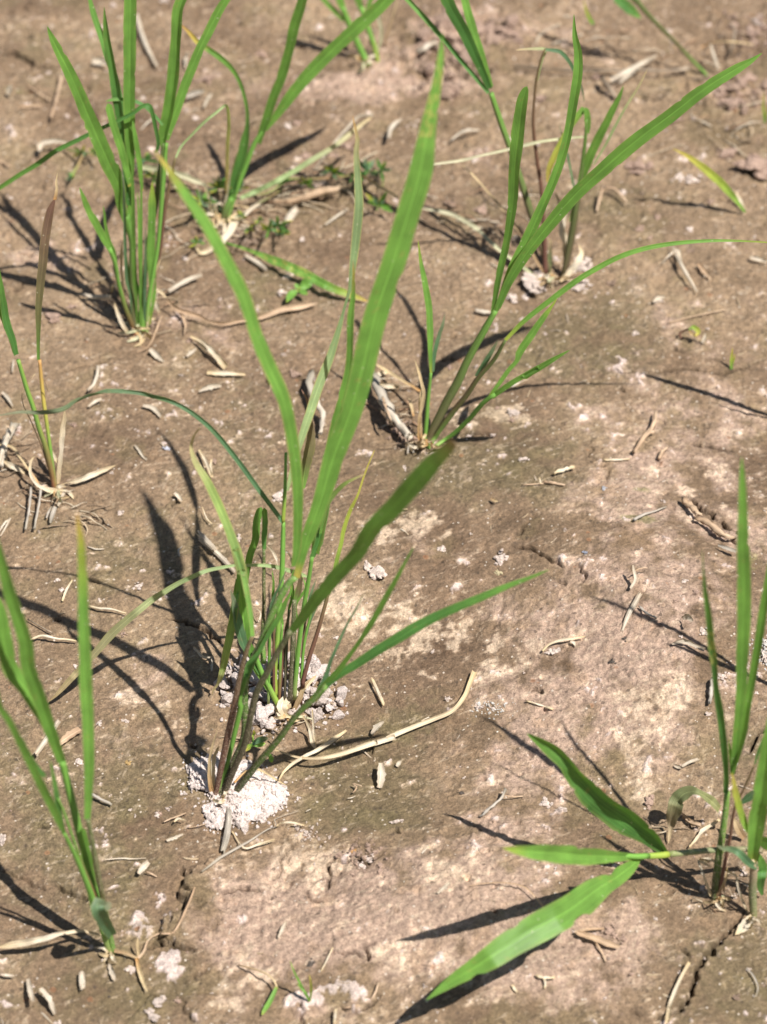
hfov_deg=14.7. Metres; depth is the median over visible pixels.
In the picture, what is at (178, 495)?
dry leaf
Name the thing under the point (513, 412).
soil clod
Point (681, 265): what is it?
straw piece
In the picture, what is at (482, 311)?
dead root
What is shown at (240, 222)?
root mat
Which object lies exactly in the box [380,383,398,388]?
dry leaf
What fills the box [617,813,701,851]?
dry leaf
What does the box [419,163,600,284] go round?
root mat
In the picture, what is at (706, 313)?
dead root
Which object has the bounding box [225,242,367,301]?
fallen blade
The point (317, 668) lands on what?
soil heap
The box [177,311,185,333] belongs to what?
dry leaf
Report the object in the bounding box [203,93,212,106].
straw piece
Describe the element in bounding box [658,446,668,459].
dead root
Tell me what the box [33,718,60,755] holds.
straw piece
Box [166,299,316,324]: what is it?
dry leaf
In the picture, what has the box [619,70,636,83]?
straw piece
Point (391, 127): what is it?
dead root
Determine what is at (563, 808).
soil clod
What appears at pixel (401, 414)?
root mat
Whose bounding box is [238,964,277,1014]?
grass seedling
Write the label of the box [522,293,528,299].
soil clod
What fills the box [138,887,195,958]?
dry leaf
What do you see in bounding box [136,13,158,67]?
straw piece
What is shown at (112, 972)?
dry leaf
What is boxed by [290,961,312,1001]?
grass seedling
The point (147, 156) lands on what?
creeping weed
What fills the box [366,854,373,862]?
soil clod
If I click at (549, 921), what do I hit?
barnyard grass
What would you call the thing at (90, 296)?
straw piece
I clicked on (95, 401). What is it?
dry leaf
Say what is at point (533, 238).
rice plant
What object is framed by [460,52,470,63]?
soil clod
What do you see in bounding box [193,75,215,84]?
soil clod
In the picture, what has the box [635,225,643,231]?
soil clod
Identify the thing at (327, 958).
straw piece
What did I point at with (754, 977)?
dry leaf
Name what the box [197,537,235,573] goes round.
straw piece
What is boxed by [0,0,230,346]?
rice plant
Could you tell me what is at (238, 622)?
rice plant
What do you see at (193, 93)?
dry leaf
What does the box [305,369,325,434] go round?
dead root
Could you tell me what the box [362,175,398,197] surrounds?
dry leaf
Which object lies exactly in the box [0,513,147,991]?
rice plant
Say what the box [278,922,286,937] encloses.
dry leaf
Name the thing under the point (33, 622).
dead root
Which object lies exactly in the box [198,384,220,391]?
dry leaf
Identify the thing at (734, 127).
root mat
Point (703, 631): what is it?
soil clod
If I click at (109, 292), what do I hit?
root mat
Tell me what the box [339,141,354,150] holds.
soil clod
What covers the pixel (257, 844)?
dry leaf
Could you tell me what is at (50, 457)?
rice plant
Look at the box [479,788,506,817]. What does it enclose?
dead root
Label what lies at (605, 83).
dead root
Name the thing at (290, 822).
dry leaf
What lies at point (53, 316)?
soil clod
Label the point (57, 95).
dead root
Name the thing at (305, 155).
soil clod
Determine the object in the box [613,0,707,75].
barnyard grass
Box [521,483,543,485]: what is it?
dead root
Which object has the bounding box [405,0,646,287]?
rice plant
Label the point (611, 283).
soil clod
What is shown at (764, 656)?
soil clod
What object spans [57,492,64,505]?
dry leaf
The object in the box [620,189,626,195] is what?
soil clod
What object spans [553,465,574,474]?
dead root
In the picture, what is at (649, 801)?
soil clod
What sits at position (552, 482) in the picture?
dead root
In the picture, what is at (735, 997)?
soil clod
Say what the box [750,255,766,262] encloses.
dry leaf
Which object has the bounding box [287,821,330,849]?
soil heap
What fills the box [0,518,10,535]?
dry leaf
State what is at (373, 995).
dead root
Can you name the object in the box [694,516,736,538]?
dead root
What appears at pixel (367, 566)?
soil clod
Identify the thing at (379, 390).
dead root
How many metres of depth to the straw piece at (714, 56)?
1.64 m
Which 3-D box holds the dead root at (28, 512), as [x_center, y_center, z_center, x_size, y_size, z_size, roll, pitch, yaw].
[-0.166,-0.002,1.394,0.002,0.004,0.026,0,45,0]
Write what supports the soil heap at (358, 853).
on the ground at (402, 932)
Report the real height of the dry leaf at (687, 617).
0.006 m
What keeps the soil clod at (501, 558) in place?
on the ground at (402, 932)
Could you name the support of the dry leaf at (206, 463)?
on the ground at (402, 932)
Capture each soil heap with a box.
[112,311,173,332]
[179,749,300,838]
[190,218,267,252]
[213,652,349,738]
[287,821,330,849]
[323,838,392,876]
[381,415,423,449]
[410,14,523,104]
[471,695,515,719]
[705,72,766,114]
[721,9,766,49]
[749,635,766,672]
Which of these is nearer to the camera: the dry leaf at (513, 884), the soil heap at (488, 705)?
the dry leaf at (513, 884)
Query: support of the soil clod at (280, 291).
on the ground at (402, 932)
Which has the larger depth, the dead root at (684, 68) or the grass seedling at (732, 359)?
the dead root at (684, 68)
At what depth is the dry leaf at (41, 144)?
1.58 m
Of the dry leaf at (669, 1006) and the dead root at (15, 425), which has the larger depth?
the dead root at (15, 425)
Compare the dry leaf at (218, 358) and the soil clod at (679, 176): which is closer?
the dry leaf at (218, 358)
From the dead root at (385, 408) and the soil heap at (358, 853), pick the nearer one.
the soil heap at (358, 853)
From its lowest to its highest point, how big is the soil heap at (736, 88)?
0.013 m
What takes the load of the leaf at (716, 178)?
on the ground at (402, 932)
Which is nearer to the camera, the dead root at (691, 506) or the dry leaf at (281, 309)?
the dead root at (691, 506)
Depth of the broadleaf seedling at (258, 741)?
1.29 m
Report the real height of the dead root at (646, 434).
0.004 m
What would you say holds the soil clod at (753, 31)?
on the ground at (402, 932)
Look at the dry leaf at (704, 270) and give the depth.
1.52 m
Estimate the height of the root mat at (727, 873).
0.006 m
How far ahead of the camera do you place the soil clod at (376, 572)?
1.36 m
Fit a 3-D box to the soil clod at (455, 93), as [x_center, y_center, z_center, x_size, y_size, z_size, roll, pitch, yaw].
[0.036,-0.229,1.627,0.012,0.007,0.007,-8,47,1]
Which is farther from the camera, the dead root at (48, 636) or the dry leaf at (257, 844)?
the dead root at (48, 636)
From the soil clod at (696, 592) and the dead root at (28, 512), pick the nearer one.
the soil clod at (696, 592)
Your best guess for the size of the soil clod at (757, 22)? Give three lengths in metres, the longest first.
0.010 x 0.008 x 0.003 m
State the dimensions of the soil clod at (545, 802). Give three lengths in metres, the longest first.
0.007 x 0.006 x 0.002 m
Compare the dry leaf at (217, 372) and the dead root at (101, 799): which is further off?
the dry leaf at (217, 372)
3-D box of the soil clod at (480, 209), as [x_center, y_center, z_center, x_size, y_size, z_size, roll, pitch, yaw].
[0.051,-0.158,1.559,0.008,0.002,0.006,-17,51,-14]
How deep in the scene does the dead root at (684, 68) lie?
1.64 m
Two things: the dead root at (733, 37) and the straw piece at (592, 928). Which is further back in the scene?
the dead root at (733, 37)
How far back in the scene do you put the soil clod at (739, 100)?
1.61 m
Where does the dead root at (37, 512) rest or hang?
on the ground at (402, 932)
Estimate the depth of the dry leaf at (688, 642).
1.32 m
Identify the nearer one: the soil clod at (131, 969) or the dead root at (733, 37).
the soil clod at (131, 969)
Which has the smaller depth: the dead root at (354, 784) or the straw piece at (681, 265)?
the dead root at (354, 784)
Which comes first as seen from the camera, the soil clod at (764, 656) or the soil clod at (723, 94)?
the soil clod at (764, 656)
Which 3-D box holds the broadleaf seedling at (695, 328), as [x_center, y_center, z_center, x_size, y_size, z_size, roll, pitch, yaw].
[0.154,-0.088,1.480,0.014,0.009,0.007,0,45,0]
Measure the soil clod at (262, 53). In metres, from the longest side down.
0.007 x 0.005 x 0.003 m
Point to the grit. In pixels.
(390, 448)
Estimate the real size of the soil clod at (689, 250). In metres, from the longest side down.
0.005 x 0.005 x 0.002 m
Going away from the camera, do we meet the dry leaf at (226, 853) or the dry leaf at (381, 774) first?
the dry leaf at (226, 853)
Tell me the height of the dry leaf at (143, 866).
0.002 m
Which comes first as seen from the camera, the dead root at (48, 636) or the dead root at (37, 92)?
the dead root at (48, 636)
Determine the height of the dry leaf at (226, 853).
0.007 m
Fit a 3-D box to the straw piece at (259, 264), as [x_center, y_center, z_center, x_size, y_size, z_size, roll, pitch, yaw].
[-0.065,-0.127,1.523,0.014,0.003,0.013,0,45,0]
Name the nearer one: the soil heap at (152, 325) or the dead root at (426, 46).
the soil heap at (152, 325)
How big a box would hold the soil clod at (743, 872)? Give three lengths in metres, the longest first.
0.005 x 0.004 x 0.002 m
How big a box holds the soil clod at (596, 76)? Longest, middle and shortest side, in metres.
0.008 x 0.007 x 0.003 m
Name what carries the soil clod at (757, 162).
on the ground at (402, 932)
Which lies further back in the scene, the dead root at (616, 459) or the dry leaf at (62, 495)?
the dead root at (616, 459)
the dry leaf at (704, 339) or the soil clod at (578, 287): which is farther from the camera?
the soil clod at (578, 287)
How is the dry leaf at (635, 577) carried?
on the ground at (402, 932)
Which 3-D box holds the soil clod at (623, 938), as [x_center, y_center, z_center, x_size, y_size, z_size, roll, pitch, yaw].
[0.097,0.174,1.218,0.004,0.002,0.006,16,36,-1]
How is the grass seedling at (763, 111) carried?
on the ground at (402, 932)
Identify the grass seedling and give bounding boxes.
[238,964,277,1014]
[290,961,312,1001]
[584,1,594,24]
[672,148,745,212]
[730,348,734,368]
[762,95,766,122]
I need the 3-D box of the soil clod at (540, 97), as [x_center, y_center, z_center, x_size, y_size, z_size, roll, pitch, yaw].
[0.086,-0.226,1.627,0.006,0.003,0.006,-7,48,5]
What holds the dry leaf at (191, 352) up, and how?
on the ground at (402, 932)
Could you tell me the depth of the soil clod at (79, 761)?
1.29 m
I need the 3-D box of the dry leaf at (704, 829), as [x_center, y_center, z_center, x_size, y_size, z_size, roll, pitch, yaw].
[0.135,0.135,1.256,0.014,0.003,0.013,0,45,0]
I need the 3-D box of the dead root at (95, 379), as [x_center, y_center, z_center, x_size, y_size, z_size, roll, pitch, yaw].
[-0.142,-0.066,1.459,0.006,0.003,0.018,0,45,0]
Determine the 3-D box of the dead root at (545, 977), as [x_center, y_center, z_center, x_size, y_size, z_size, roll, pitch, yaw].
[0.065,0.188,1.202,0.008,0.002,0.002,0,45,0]
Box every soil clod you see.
[0,833,5,846]
[44,309,61,322]
[74,758,82,765]
[125,965,136,973]
[132,582,142,589]
[144,1007,160,1021]
[152,995,166,1006]
[173,997,181,1002]
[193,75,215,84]
[255,50,267,57]
[272,489,282,501]
[277,289,286,296]
[290,369,301,377]
[293,120,301,126]
[300,152,310,159]
[306,958,315,966]
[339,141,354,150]
[357,861,365,868]
[364,560,371,571]
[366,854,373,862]
[368,565,387,579]
[390,819,403,823]
[417,30,431,41]
[422,40,446,53]
[437,545,445,551]
[440,87,460,98]
[443,199,455,206]
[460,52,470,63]
[473,204,486,213]
[494,548,508,565]
[495,26,518,38]
[506,293,516,302]
[507,408,519,416]
[513,34,523,44]
[521,270,546,293]
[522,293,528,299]
[536,94,546,102]
[539,797,552,807]
[545,648,555,654]
[555,807,566,811]
[571,279,592,292]
[574,257,592,272]
[592,72,600,78]
[605,923,615,934]
[606,279,615,286]
[617,933,626,943]
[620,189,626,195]
[624,156,646,174]
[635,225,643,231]
[644,794,653,809]
[645,161,653,169]
[676,172,686,181]
[685,174,702,183]
[686,245,694,253]
[693,589,701,594]
[699,627,706,635]
[705,198,714,203]
[714,86,727,98]
[716,148,737,158]
[717,98,739,107]
[718,671,726,679]
[732,154,766,179]
[732,994,739,1000]
[735,77,747,85]
[736,97,746,104]
[740,866,747,875]
[746,27,759,36]
[752,14,762,25]
[761,649,766,662]
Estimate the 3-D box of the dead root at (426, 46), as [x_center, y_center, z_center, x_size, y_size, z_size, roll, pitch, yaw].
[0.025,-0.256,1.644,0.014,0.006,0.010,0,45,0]
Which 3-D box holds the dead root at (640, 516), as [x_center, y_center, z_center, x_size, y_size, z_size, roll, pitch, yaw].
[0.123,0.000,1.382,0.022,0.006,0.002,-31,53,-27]
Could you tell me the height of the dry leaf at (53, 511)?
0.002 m
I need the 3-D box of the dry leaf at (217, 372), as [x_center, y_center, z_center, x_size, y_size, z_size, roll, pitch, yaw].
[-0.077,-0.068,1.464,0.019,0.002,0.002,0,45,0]
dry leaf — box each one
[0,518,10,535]
[2,392,13,405]
[6,84,12,95]
[17,104,39,107]
[26,978,34,1001]
[37,138,68,150]
[39,987,55,1014]
[49,506,56,522]
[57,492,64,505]
[60,727,81,744]
[62,580,72,600]
[88,398,101,406]
[92,57,106,65]
[104,857,145,859]
[108,963,115,979]
[134,444,147,459]
[137,316,161,351]
[137,860,149,874]
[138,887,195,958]
[142,404,161,416]
[149,347,164,361]
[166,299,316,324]
[166,833,182,841]
[173,492,182,500]
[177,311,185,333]
[186,89,203,97]
[186,348,196,356]
[190,336,227,368]
[193,339,211,354]
[193,647,213,658]
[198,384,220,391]
[198,449,211,475]
[202,811,296,871]
[207,370,244,375]
[209,459,212,476]
[231,831,274,848]
[275,670,476,759]
[276,821,303,825]
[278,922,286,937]
[279,729,346,779]
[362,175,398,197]
[371,721,383,734]
[376,371,387,375]
[377,763,385,787]
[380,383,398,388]
[437,881,450,893]
[469,882,543,906]
[542,636,584,650]
[576,930,619,947]
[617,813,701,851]
[630,565,636,588]
[653,295,664,302]
[659,249,682,264]
[665,961,690,1022]
[672,638,704,650]
[682,614,692,621]
[682,816,699,827]
[689,818,719,846]
[697,263,711,278]
[701,40,752,46]
[701,333,706,342]
[718,544,736,552]
[746,968,758,996]
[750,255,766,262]
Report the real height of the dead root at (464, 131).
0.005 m
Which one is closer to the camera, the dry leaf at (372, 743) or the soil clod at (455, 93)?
the dry leaf at (372, 743)
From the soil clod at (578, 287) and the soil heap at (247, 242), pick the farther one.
the soil heap at (247, 242)
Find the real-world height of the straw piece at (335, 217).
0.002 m
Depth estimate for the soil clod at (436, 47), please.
1.65 m
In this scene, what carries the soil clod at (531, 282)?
on the ground at (402, 932)
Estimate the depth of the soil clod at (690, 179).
1.57 m
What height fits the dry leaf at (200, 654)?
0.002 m
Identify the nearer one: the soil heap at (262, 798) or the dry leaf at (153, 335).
the soil heap at (262, 798)
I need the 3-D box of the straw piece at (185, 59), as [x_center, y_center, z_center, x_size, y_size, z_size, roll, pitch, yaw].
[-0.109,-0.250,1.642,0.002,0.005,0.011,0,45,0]
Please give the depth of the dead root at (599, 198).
1.55 m
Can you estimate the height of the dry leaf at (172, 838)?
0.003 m
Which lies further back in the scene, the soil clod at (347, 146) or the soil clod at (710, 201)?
the soil clod at (347, 146)
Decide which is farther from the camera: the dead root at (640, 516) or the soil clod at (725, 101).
the soil clod at (725, 101)
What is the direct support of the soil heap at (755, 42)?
on the ground at (402, 932)
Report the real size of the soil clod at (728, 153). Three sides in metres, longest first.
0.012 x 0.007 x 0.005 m
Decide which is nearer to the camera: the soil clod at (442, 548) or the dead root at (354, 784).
the dead root at (354, 784)
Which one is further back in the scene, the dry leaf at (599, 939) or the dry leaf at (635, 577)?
the dry leaf at (635, 577)
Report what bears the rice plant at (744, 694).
on the ground at (402, 932)
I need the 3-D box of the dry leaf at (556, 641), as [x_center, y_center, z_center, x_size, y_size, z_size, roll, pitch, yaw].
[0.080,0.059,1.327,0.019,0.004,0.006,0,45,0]
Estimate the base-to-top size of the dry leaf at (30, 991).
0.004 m
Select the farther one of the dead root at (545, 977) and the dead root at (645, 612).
the dead root at (645, 612)
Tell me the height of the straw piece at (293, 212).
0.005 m
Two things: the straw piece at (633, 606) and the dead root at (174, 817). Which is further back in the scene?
the straw piece at (633, 606)
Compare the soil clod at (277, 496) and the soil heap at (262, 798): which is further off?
the soil clod at (277, 496)
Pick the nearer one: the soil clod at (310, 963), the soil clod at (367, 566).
the soil clod at (310, 963)
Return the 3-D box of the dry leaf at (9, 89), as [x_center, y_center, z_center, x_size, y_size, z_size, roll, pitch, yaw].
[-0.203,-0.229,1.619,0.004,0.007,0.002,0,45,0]
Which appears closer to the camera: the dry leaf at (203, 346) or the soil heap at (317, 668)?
the soil heap at (317, 668)
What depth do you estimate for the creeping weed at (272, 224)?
1.53 m
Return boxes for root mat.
[0,425,118,535]
[83,268,210,333]
[144,152,376,263]
[221,713,320,780]
[365,371,450,455]
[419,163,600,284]
[536,24,765,162]
[643,817,758,912]
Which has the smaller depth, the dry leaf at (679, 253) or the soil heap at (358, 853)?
the soil heap at (358, 853)
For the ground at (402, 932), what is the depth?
1.38 m
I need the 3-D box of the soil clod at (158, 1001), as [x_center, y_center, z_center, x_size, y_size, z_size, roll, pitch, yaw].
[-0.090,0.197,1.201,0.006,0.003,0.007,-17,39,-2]
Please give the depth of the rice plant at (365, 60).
1.64 m
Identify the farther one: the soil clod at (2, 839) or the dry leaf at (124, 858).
the soil clod at (2, 839)
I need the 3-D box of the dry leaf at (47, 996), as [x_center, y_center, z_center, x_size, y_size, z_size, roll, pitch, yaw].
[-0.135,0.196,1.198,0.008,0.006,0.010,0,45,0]
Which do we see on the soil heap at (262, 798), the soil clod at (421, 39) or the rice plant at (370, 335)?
the rice plant at (370, 335)
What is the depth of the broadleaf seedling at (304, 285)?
1.51 m
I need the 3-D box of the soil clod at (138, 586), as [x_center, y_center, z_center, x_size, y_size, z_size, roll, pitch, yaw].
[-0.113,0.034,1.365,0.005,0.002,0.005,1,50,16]
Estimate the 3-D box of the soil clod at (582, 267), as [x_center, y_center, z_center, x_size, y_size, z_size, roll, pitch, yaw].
[0.102,-0.126,1.523,0.010,0.005,0.010,4,54,-4]
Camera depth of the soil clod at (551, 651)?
1.33 m
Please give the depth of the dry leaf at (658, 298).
1.50 m
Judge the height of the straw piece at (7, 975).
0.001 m
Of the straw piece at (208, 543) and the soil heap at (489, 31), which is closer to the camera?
the straw piece at (208, 543)
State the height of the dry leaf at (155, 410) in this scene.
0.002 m
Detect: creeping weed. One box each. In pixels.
[65,145,201,185]
[189,179,249,246]
[209,158,392,211]
[227,209,292,237]
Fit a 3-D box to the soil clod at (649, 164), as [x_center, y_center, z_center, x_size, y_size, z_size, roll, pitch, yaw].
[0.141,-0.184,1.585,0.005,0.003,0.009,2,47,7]
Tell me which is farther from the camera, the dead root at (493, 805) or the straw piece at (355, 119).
the straw piece at (355, 119)
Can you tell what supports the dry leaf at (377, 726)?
on the ground at (402, 932)
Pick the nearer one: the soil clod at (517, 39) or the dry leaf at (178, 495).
the dry leaf at (178, 495)
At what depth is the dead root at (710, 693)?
1.30 m
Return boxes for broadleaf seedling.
[246,730,273,761]
[286,278,312,301]
[678,325,705,342]
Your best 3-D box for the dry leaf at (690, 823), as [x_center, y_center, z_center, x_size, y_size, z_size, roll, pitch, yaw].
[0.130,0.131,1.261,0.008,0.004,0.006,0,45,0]
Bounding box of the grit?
[0,0,765,1020]
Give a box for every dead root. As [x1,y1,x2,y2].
[0,422,19,467]
[0,519,8,530]
[24,487,31,529]
[26,84,49,100]
[27,618,52,632]
[32,489,41,529]
[32,634,76,641]
[50,74,62,118]
[86,365,99,391]
[88,605,126,613]
[92,793,111,805]
[163,812,186,821]
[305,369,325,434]
[344,982,379,1008]
[352,783,361,792]
[371,372,410,440]
[382,397,391,420]
[387,118,402,138]
[416,40,439,53]
[450,128,480,141]
[474,309,490,314]
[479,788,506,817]
[514,65,689,72]
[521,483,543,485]
[526,700,553,710]
[536,974,555,979]
[543,480,565,485]
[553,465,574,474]
[595,942,605,961]
[596,187,603,211]
[600,75,616,98]
[604,186,627,203]
[604,458,629,460]
[632,411,656,452]
[633,506,666,520]
[639,606,656,617]
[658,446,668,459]
[668,309,724,323]
[681,496,702,515]
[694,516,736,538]
[708,677,712,703]
[729,22,735,54]
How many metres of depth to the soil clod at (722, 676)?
1.31 m
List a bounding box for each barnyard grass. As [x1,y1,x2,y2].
[426,722,766,999]
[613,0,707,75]
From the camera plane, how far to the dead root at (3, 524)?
1.39 m
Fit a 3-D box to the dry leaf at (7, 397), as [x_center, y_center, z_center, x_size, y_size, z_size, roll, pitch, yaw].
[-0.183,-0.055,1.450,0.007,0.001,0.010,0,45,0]
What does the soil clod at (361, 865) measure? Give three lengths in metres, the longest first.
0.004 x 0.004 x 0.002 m
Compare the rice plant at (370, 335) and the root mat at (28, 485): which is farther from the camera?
the root mat at (28, 485)
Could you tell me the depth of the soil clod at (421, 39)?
1.65 m
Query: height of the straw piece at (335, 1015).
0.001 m
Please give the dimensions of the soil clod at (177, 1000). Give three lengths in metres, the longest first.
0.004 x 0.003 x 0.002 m
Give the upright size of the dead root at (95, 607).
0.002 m
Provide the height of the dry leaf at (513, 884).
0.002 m
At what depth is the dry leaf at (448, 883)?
1.23 m
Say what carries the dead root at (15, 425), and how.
on the ground at (402, 932)
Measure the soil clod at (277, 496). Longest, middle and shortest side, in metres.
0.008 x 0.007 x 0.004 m
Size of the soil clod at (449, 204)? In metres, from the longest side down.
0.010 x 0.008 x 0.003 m
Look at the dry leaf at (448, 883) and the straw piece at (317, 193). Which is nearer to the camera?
the dry leaf at (448, 883)
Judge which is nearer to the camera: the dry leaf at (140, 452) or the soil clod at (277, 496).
the soil clod at (277, 496)
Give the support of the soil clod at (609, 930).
on the ground at (402, 932)
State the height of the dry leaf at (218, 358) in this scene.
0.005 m
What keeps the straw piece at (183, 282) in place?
on the ground at (402, 932)
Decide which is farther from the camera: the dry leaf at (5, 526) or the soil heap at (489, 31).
the soil heap at (489, 31)
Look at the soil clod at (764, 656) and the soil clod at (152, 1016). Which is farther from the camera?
the soil clod at (764, 656)
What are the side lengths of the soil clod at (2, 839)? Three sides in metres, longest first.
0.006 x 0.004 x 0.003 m
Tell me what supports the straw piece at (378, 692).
on the ground at (402, 932)
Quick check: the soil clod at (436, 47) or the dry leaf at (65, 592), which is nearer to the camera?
the dry leaf at (65, 592)
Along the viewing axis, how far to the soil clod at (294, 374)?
1.47 m
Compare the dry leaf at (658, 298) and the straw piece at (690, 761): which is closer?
the straw piece at (690, 761)
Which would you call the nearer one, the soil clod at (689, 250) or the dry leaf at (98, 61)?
the soil clod at (689, 250)
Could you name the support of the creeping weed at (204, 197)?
on the ground at (402, 932)
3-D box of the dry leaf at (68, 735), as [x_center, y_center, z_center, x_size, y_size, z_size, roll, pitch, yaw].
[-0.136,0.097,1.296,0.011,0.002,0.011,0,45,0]
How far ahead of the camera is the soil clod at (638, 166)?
1.58 m
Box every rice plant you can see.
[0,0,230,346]
[0,118,374,748]
[0,173,115,501]
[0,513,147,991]
[142,0,393,254]
[152,33,547,803]
[321,0,397,72]
[376,16,766,449]
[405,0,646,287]
[697,457,766,913]
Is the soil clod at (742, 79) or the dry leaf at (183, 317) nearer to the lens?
the dry leaf at (183, 317)
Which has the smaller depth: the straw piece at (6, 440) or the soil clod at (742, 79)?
the straw piece at (6, 440)
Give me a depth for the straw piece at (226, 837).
1.26 m
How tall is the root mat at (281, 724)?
0.006 m
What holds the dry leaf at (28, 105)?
on the ground at (402, 932)
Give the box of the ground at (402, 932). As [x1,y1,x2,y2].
[0,0,766,1023]
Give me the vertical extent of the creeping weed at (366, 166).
0.020 m
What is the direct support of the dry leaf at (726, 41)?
on the ground at (402, 932)
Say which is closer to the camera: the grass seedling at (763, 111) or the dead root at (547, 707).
the dead root at (547, 707)
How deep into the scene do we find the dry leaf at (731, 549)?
1.36 m
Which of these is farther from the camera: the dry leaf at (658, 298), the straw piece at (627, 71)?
the straw piece at (627, 71)
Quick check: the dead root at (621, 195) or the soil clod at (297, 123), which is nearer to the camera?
the dead root at (621, 195)
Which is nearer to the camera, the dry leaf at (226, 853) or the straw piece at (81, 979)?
the straw piece at (81, 979)
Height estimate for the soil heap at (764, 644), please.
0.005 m
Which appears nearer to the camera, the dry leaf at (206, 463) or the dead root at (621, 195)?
the dry leaf at (206, 463)
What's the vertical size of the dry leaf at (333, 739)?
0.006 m
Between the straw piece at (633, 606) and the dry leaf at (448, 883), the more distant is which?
the straw piece at (633, 606)
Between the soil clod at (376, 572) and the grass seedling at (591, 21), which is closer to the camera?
the soil clod at (376, 572)
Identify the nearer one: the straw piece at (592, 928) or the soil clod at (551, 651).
the straw piece at (592, 928)
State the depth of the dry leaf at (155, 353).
1.47 m
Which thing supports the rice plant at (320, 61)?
on the ground at (402, 932)
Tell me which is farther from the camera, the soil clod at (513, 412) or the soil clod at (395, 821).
the soil clod at (513, 412)
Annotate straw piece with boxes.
[0,424,14,463]
[1,973,14,976]
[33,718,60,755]
[79,971,84,989]
[81,293,110,298]
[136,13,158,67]
[167,273,202,292]
[184,52,187,67]
[197,530,216,550]
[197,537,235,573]
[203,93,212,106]
[221,807,231,852]
[244,254,267,272]
[283,205,299,225]
[287,186,339,203]
[305,113,373,180]
[320,947,332,971]
[325,208,347,224]
[333,1008,336,1023]
[370,677,384,705]
[574,927,603,932]
[608,54,656,82]
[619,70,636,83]
[621,591,642,630]
[672,247,697,291]
[681,758,698,766]
[709,44,718,69]
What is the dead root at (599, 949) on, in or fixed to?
on the ground at (402, 932)
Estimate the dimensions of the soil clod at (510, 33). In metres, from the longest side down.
0.015 x 0.008 x 0.006 m
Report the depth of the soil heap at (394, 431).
1.44 m
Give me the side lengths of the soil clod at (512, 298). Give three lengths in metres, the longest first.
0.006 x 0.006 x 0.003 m
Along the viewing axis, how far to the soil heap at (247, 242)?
1.54 m
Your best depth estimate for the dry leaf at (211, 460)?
1.41 m
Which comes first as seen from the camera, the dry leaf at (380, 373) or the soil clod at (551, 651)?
the soil clod at (551, 651)

